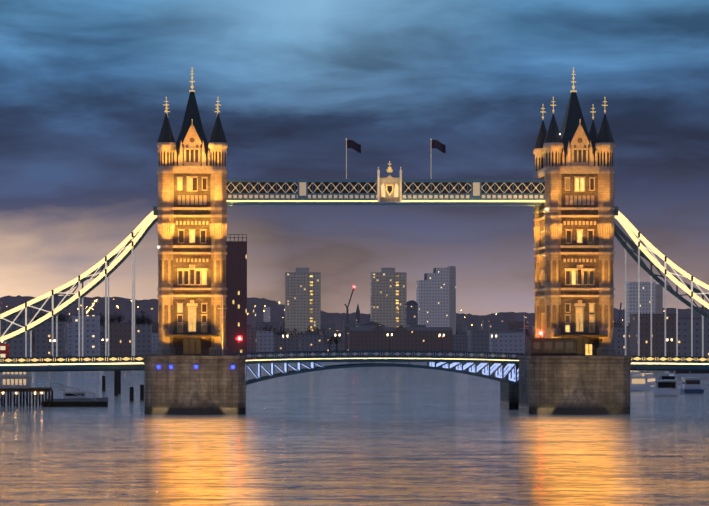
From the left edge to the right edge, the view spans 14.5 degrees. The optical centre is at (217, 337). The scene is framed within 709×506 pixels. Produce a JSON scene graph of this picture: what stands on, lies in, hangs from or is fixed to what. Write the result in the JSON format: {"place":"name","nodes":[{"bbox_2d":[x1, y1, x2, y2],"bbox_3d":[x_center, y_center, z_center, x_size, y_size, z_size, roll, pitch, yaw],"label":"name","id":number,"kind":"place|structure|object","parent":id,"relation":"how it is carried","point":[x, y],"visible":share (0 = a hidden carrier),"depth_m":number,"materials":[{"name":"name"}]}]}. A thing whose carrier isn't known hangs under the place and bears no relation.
{"place":"outdoors","nodes":[
{"label":"outdoors","id":0,"kind":"place"},
{"bbox_2d":[32,352,525,356],"bbox_3d":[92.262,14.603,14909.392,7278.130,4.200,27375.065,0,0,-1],"label":"bank ground","id":1,"kind":"structure","parent":0,"point":[33,354],"depth_m":2055.19,"materials":[{"name":"grey"}]},
{"bbox_2d":[226,241,246,353],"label":"dark tower","id":2,"kind":"structure","parent":1,"relation":"on","point":[238,293],"depth_m":2095.76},
{"bbox_2d":[227,241,243,353],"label":"city fins","id":3,"kind":"object","parent":2,"relation":"attached to","point":[236,296],"visible":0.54,"depth_m":2095.25,"materials":[{"name":"black metal"}]},
{"bbox_2d":[285,274,405,333],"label":"tower blocks","id":4,"kind":"object","parent":1,"relation":"on","point":[371,288],"visible":0.39,"depth_m":2696.97,"materials":[{"name":"concrete"}]},
{"bbox_2d":[310,275,398,330],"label":"lit windows","id":5,"kind":"structure","parent":4,"relation":"attached to","point":[312,300],"depth_m":2696.16,"materials":[{"name":"yellow glass"}]},
{"bbox_2d":[16,309,687,352],"bbox_3d":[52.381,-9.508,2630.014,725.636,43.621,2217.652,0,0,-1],"label":"trees","id":6,"kind":"object","parent":1,"relation":"on","point":[136,320],"depth_m":2717.87,"materials":[{"name":"black plant"}]},
{"bbox_2d":[0,234,705,334],"bbox_3d":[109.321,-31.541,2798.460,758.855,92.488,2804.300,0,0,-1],"label":"city roofs","id":7,"kind":"structure","parent":1,"relation":"on","point":[410,302],"depth_m":1901.71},
{"bbox_2d":[3,305,708,356],"bbox_3d":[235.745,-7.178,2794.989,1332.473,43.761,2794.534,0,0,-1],"label":"lowrise building","id":8,"kind":"structure","parent":1,"relation":"on","point":[473,339],"depth_m":1645.26,"materials":[{"name":"grey concrete"}]},
{"bbox_2d":[344,287,621,325],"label":"city cranes","id":9,"kind":"object","parent":8,"relation":"on","point":[354,287],"visible":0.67,"depth_m":3495.86,"materials":[{"name":"grey metal"}]},
{"bbox_2d":[264,268,655,333],"bbox_3d":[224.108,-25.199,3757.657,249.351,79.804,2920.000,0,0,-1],"label":"high-rise buildings","id":10,"kind":"structure","parent":1,"relation":"on","point":[433,296],"depth_m":2597.38,"materials":[{"name":"grey concrete"}]},
{"bbox_2d":[0,266,675,355],"bbox_3d":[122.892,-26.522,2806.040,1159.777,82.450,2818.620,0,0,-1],"label":"city","id":11,"kind":"object","parent":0,"point":[402,338],"depth_m":1896.56},
{"bbox_2d":[0,362,708,505],"bbox_3d":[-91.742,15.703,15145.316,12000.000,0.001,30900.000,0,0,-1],"label":"river water","id":12,"kind":"structure","parent":0,"point":[381,436],"depth_m":394.36,"materials":[{"name":"blue liquid"}]},
{"bbox_2d":[0,371,143,406],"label":"jetty","id":13,"kind":"object","parent":12,"relation":"on","point":[117,388],"depth_m":631.87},
{"bbox_2d":[0,372,32,387],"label":"riverside building","id":14,"kind":"structure","parent":13,"relation":"on","point":[27,376],"depth_m":631.18,"materials":[{"name":"grey"}]},
{"bbox_2d":[47,397,107,400],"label":"launch hull","id":15,"kind":"object","parent":12,"relation":"on","point":[83,399],"visible":0.29,"depth_m":662.74,"materials":[{"name":"grey metal"}]},
{"bbox_2d":[61,383,86,398],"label":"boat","id":16,"kind":"object","parent":15,"relation":"on","point":[66,397],"visible":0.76,"depth_m":662.60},
{"bbox_2d":[62,393,83,395],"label":"launch glass","id":17,"kind":"object","parent":16,"relation":"attached to","point":[72,394],"visible":0.55,"depth_m":662.62,"materials":[{"name":"black glass"}]},
{"bbox_2d":[143,354,246,414],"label":"pier","id":18,"kind":"structure","parent":12,"relation":"in","point":[213,385],"depth_m":567.50,"materials":[{"name":"stone"}]},
{"bbox_2d":[173,173,210,354],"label":"granite tower","id":19,"kind":"structure","parent":18,"relation":"on","point":[178,344],"depth_m":585.87,"materials":[{"name":"beige stone"}]},
{"bbox_2d":[178,150,206,353],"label":"tower windows","id":20,"kind":"structure","parent":19,"relation":"in","point":[189,345],"depth_m":586.41,"materials":[{"name":"yellow glass"}]},
{"bbox_2d":[157,173,227,354],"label":"turrets","id":21,"kind":"object","parent":18,"relation":"on","point":[166,199],"visible":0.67,"depth_m":585.17,"materials":[{"name":"beige stone"}]},
{"bbox_2d":[157,92,226,165],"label":"tower roof","id":22,"kind":"structure","parent":21,"relation":"on","point":[191,113],"depth_m":589.16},
{"bbox_2d":[163,67,219,119],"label":"finials","id":23,"kind":"object","parent":22,"relation":"on","point":[192,90],"visible":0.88,"depth_m":595.30,"materials":[{"name":"gold metal"}]},
{"bbox_2d":[159,138,224,327],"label":"tower niches","id":24,"kind":"object","parent":21,"relation":"in","point":[192,140],"visible":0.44,"depth_m":585.36,"materials":[{"name":"brown stone"}]},
{"bbox_2d":[157,125,227,353],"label":"bridge tower","id":25,"kind":"structure","parent":18,"relation":"on","point":[190,166],"depth_m":585.58,"materials":[{"name":"beige stone"}]},
{"bbox_2d":[0,206,708,342],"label":"chain","id":26,"kind":"object","parent":25,"relation":"attached to","point":[669,288],"visible":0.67,"depth_m":604.13,"materials":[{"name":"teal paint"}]},
{"bbox_2d":[0,211,708,341],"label":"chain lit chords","id":27,"kind":"object","parent":26,"relation":"attached to","point":[621,218],"visible":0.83,"depth_m":586.14,"materials":[{"name":"white metal"}]},
{"bbox_2d":[1,237,708,336],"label":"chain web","id":28,"kind":"object","parent":27,"relation":"attached to","point":[647,248],"visible":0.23,"depth_m":586.19,"materials":[{"name":"white paint"}]},
{"bbox_2d":[157,365,234,368],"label":"blue lights","id":29,"kind":"object","parent":18,"relation":"attached to","point":[195,366],"visible":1,"depth_m":567.10},
{"bbox_2d":[217,295,528,354],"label":"pier masts","id":30,"kind":"object","parent":18,"relation":"on","point":[222,308],"visible":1,"depth_m":583.51,"materials":[{"name":"metal"}]},
{"bbox_2d":[151,331,612,355],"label":"pier cabin","id":31,"kind":"object","parent":18,"relation":"on","point":[541,351],"depth_m":569.72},
{"bbox_2d":[500,355,631,414],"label":"pier","id":32,"kind":"structure","parent":12,"relation":"in","point":[578,385],"depth_m":568.23,"materials":[{"name":"stone"}]},
{"bbox_2d":[0,350,708,385],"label":"deck","id":33,"kind":"structure","parent":32,"relation":"on","point":[301,360],"depth_m":586.36,"materials":[{"name":"metal"}]},
{"bbox_2d":[0,357,497,363],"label":"deck roadway","id":34,"kind":"structure","parent":33,"relation":"on","point":[318,357],"depth_m":597.69,"materials":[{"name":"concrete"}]},
{"bbox_2d":[0,344,8,357],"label":"bus","id":35,"kind":"object","parent":34,"relation":"on","point":[6,351],"visible":0.6,"depth_m":591.72,"materials":[{"name":"red metal"}]},
{"bbox_2d":[0,346,4,357],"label":"bus windows","id":36,"kind":"structure","parent":35,"relation":"attached to","point":[2,348],"depth_m":591.70,"materials":[{"name":"white glass"}]},
{"bbox_2d":[4,357,706,361],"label":"bridge railing","id":37,"kind":"object","parent":34,"relation":"on","point":[140,358],"visible":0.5,"depth_m":585.98,"materials":[{"name":"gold metal"}]},
{"bbox_2d":[0,333,671,357],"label":"street lamps","id":38,"kind":"object","parent":33,"relation":"on","point":[337,343],"visible":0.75,"depth_m":586.66,"materials":[{"name":"metal"}]},
{"bbox_2d":[2,334,671,341],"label":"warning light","id":39,"kind":"object","parent":38,"relation":"attached to","point":[339,335],"visible":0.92,"depth_m":586.67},
{"bbox_2d":[4,247,703,356],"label":"suspension rods","id":40,"kind":"object","parent":33,"relation":"attached to","point":[134,318],"visible":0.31,"depth_m":587.32,"materials":[{"name":"white paint"}]},
{"bbox_2d":[0,358,708,365],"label":"deck light","id":41,"kind":"object","parent":33,"relation":"attached to","point":[328,358],"visible":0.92,"depth_m":586.19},
{"bbox_2d":[242,352,520,357],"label":"bridge railing","id":42,"kind":"object","parent":33,"relation":"attached to","point":[386,354],"visible":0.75,"depth_m":586.48,"materials":[{"name":"metal"}]},
{"bbox_2d":[247,362,518,381],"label":"bridge trusses","id":43,"kind":"object","parent":33,"relation":"on","point":[479,366],"visible":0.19,"depth_m":592.90,"materials":[{"name":"blue metal"}]},
{"bbox_2d":[539,174,598,354],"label":"granite tower","id":44,"kind":"structure","parent":32,"relation":"on","point":[594,341],"depth_m":586.59,"materials":[{"name":"beige stone"}]},
{"bbox_2d":[227,179,544,205],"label":"walkway","id":45,"kind":"structure","parent":44,"relation":"attached to","point":[471,197],"depth_m":587.46,"materials":[{"name":"white metal"}]},
{"bbox_2d":[227,140,544,201],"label":"walkway structure","id":46,"kind":"object","parent":45,"relation":"attached to","point":[302,188],"visible":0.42,"depth_m":587.04,"materials":[{"name":"beige metal"}]},
{"bbox_2d":[346,138,431,195],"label":"gilded ornaments","id":47,"kind":"object","parent":46,"relation":"attached to","point":[389,169],"visible":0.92,"depth_m":586.76,"materials":[{"name":"gold metal"}]},
{"bbox_2d":[347,140,445,152],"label":"flags","id":48,"kind":"object","parent":46,"relation":"attached to","point":[436,144],"visible":1,"depth_m":588.96},
{"bbox_2d":[227,200,544,201],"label":"walkway led","id":49,"kind":"object","parent":45,"relation":"attached to","point":[376,201],"visible":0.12,"depth_m":587.19,"materials":[{"name":"white metal"}]},
{"bbox_2d":[380,174,399,201],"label":"central crest panel","id":50,"kind":"object","parent":45,"relation":"attached to","point":[390,180],"visible":0.54,"depth_m":586.84,"materials":[{"name":"beige stone"}]},
{"bbox_2d":[534,92,613,165],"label":"tower roof","id":51,"kind":"structure","parent":44,"relation":"on","point":[572,121],"depth_m":592.36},
{"bbox_2d":[540,67,607,119],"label":"finials","id":52,"kind":"object","parent":51,"relation":"on","point":[573,87],"visible":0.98,"depth_m":596.07,"materials":[{"name":"gold metal"}]},
{"bbox_2d":[536,138,612,328],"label":"tower niches","id":53,"kind":"object","parent":44,"relation":"attached to","point":[579,140],"visible":0.44,"depth_m":586.16,"materials":[{"name":"brown stone"}]},
{"bbox_2d":[566,150,593,353],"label":"tower windows","id":54,"kind":"structure","parent":44,"relation":"in","point":[581,342],"depth_m":587.13,"materials":[{"name":"yellow glass"}]},
{"bbox_2d":[533,125,614,337],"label":"bridge tower","id":55,"kind":"structure","parent":32,"relation":"on","point":[573,167],"depth_m":586.33,"materials":[{"name":"beige stone"}]},
{"bbox_2d":[534,173,614,354],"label":"turrets","id":56,"kind":"object","parent":32,"relation":"on","point":[605,199],"visible":0.42,"depth_m":585.94,"materials":[{"name":"beige stone"}]},
{"bbox_2d":[630,370,654,384],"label":"boat","id":57,"kind":"object","parent":12,"relation":"on","point":[646,377],"visible":0.52,"depth_m":824.62,"materials":[{"name":"grey"}]},
{"bbox_2d":[632,373,654,386],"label":"windows","id":58,"kind":"structure","parent":57,"relation":"attached to","point":[638,381],"depth_m":824.27,"materials":[{"name":"beige glass"}]},
{"bbox_2d":[630,383,654,390],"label":"yacht hull","id":59,"kind":"object","parent":12,"relation":"on","point":[648,387],"visible":0.38,"depth_m":818.92,"materials":[{"name":"white plastic"}]},
{"bbox_2d":[653,386,680,396],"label":"yacht hull","id":60,"kind":"object","parent":12,"relation":"on","point":[667,392],"visible":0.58,"depth_m":742.58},
{"bbox_2d":[655,372,677,388],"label":"cabin","id":61,"kind":"object","parent":60,"relation":"on","point":[661,380],"visible":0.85,"depth_m":748.35,"materials":[{"name":"grey"}]},
{"bbox_2d":[658,376,674,387],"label":"boat windows","id":62,"kind":"structure","parent":61,"relation":"attached to","point":[666,384],"depth_m":748.62,"materials":[{"name":"black glass"}]},
{"bbox_2d":[663,376,708,379],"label":"cruiser hull","id":63,"kind":"object","parent":12,"relation":"on","point":[701,377],"visible":0.21,"depth_m":1032.18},
{"bbox_2d":[669,371,708,376],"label":"cruiser cabin","id":64,"kind":"object","parent":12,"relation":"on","point":[688,375],"depth_m":1030.95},
{"bbox_2d":[669,371,708,373],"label":"cruiser glass","id":65,"kind":"object","parent":64,"relation":"attached to","point":[691,372],"visible":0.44,"depth_m":1031.08,"materials":[{"name":"black glass"}]},
{"bbox_2d":[681,377,700,388],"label":"boat cabin","id":66,"kind":"object","parent":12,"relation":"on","point":[690,386],"visible":0.76,"depth_m":783.44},
{"bbox_2d":[682,380,699,383],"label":"boat window","id":67,"kind":"structure","parent":66,"relation":"attached to","point":[692,381],"depth_m":783.38,"materials":[{"name":"black glass"}]},
{"bbox_2d":[681,388,704,393],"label":"boat hull","id":68,"kind":"object","parent":12,"relation":"on","point":[692,391],"visible":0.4,"depth_m":779.42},
{"bbox_2d":[0,295,708,334],"bbox_3d":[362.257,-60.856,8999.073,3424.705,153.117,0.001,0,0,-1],"label":"hills","id":69,"kind":"structure","parent":0,"point":[256,305],"depth_m":8996.92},
{"bbox_2d":[0,0,708,314],"label":"sky","id":70,"kind":"structure","parent":0,"point":[85,85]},
{"bbox_2d":[536,151,612,353],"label":"tower trim","id":71,"kind":"structure","parent":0,"point":[580,335],"depth_m":585.83,"materials":[{"name":"beige stone"}]},
{"bbox_2d":[585,344,591,354],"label":"tower door","id":72,"kind":"structure","parent":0,"point":[586,349],"depth_m":586.57,"materials":[{"name":"yellow glass"}]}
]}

